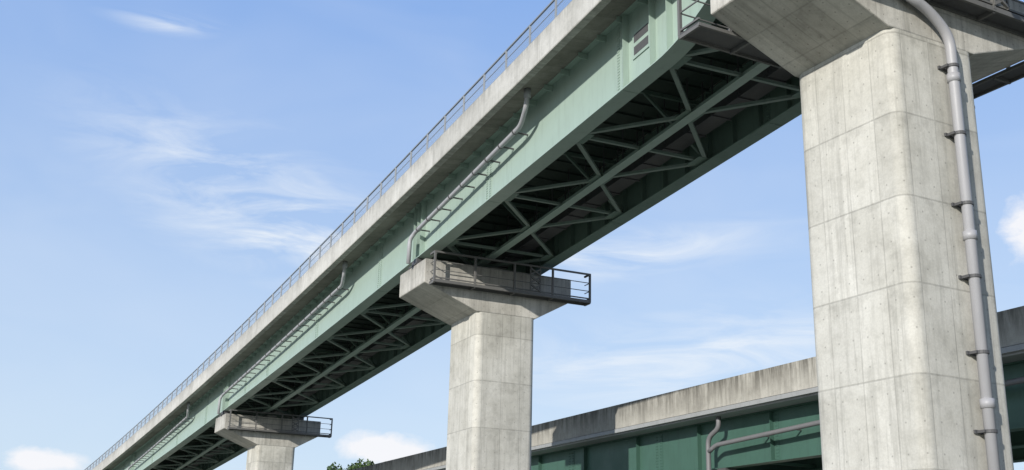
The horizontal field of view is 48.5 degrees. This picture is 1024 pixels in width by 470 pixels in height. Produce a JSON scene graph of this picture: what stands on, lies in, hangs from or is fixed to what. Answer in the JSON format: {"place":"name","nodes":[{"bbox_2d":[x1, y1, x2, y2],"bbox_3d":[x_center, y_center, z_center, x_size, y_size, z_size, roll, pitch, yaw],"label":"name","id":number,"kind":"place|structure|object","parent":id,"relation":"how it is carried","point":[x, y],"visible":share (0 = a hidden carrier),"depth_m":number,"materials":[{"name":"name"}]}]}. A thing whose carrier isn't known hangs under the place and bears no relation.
{"place":"outdoors","nodes":[
{"label":"outdoors","id":0,"kind":"place"},
{"bbox_2d":[0,0,1023,469],"label":"sky","id":1,"kind":"structure","parent":0,"point":[167,166],"materials":[{"name":"blue"}]},
{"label":"hill","id":2,"kind":"structure","parent":0,"visible":0},
{"bbox_2d":[326,458,373,469],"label":"hillside trees","id":3,"kind":"object","parent":2,"relation":"on","point":[360,464],"visible":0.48,"depth_m":319.95,"materials":[{"name":"green plant"}]},
{"label":"ground","id":4,"kind":"structure","parent":0,"visible":0},
{"bbox_2d":[215,409,332,469],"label":"bridge pier","id":5,"kind":"structure","parent":4,"relation":"on","point":[270,443],"depth_m":83.26,"materials":[{"name":"concrete"}]},
{"bbox_2d":[399,250,590,469],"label":"bridge pier","id":6,"kind":"structure","parent":4,"relation":"on","point":[489,315],"depth_m":49.74,"materials":[{"name":"concrete"}]},
{"bbox_2d":[92,0,801,469],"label":"highway viaduct","id":7,"kind":"object","parent":6,"relation":"on","point":[636,108],"visible":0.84,"depth_m":46.28,"materials":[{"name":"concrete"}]},
{"bbox_2d":[127,402,192,469],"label":"drain pipe","id":8,"kind":"object","parent":7,"relation":"attached to","point":[165,436],"visible":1,"depth_m":101.82,"materials":[{"name":"grey plastic"}]},
{"bbox_2d":[217,261,348,413],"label":"drain pipe","id":9,"kind":"object","parent":7,"relation":"attached to","point":[319,306],"visible":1,"depth_m":67.94,"materials":[{"name":"grey plastic"}]},
{"bbox_2d":[85,0,567,469],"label":"safety fence","id":10,"kind":"object","parent":7,"relation":"on","point":[427,135],"visible":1,"depth_m":54.09,"materials":[{"name":"galvanised steel"}]},
{"bbox_2d":[406,88,530,263],"bbox_3d":[-1.726,-1.980,45.699,0.850,3.521,12.397,9,-19,-23],"label":"drain pipe","id":11,"kind":"object","parent":7,"relation":"attached to","point":[497,149],"visible":1,"depth_m":44.89,"materials":[{"name":"grey plastic"}]},
{"bbox_2d":[717,468,736,469],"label":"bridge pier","id":12,"kind":"structure","parent":4,"relation":"on","point":[727,469],"depth_m":49.69,"materials":[{"name":"concrete"}]},
{"bbox_2d":[353,306,1023,469],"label":"highway bridge","id":13,"kind":"structure","parent":12,"relation":"on","point":[672,430],"depth_m":50.63,"materials":[{"name":"concrete"}]},
{"bbox_2d":[706,377,1023,469],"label":"drain pipe","id":14,"kind":"object","parent":13,"relation":"attached to","point":[710,449],"visible":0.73,"depth_m":47.64,"materials":[{"name":"metal"}]},
{"bbox_2d":[677,0,1023,469],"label":"bridge pier","id":15,"kind":"structure","parent":4,"relation":"on","point":[897,379],"depth_m":26.24,"materials":[{"name":"concrete"}]},
{"bbox_2d":[905,0,1000,469],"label":"drain pipe","id":16,"kind":"object","parent":15,"relation":"attached to","point":[973,276],"visible":1,"depth_m":25.55,"materials":[{"name":"grey plastic"}]}
]}

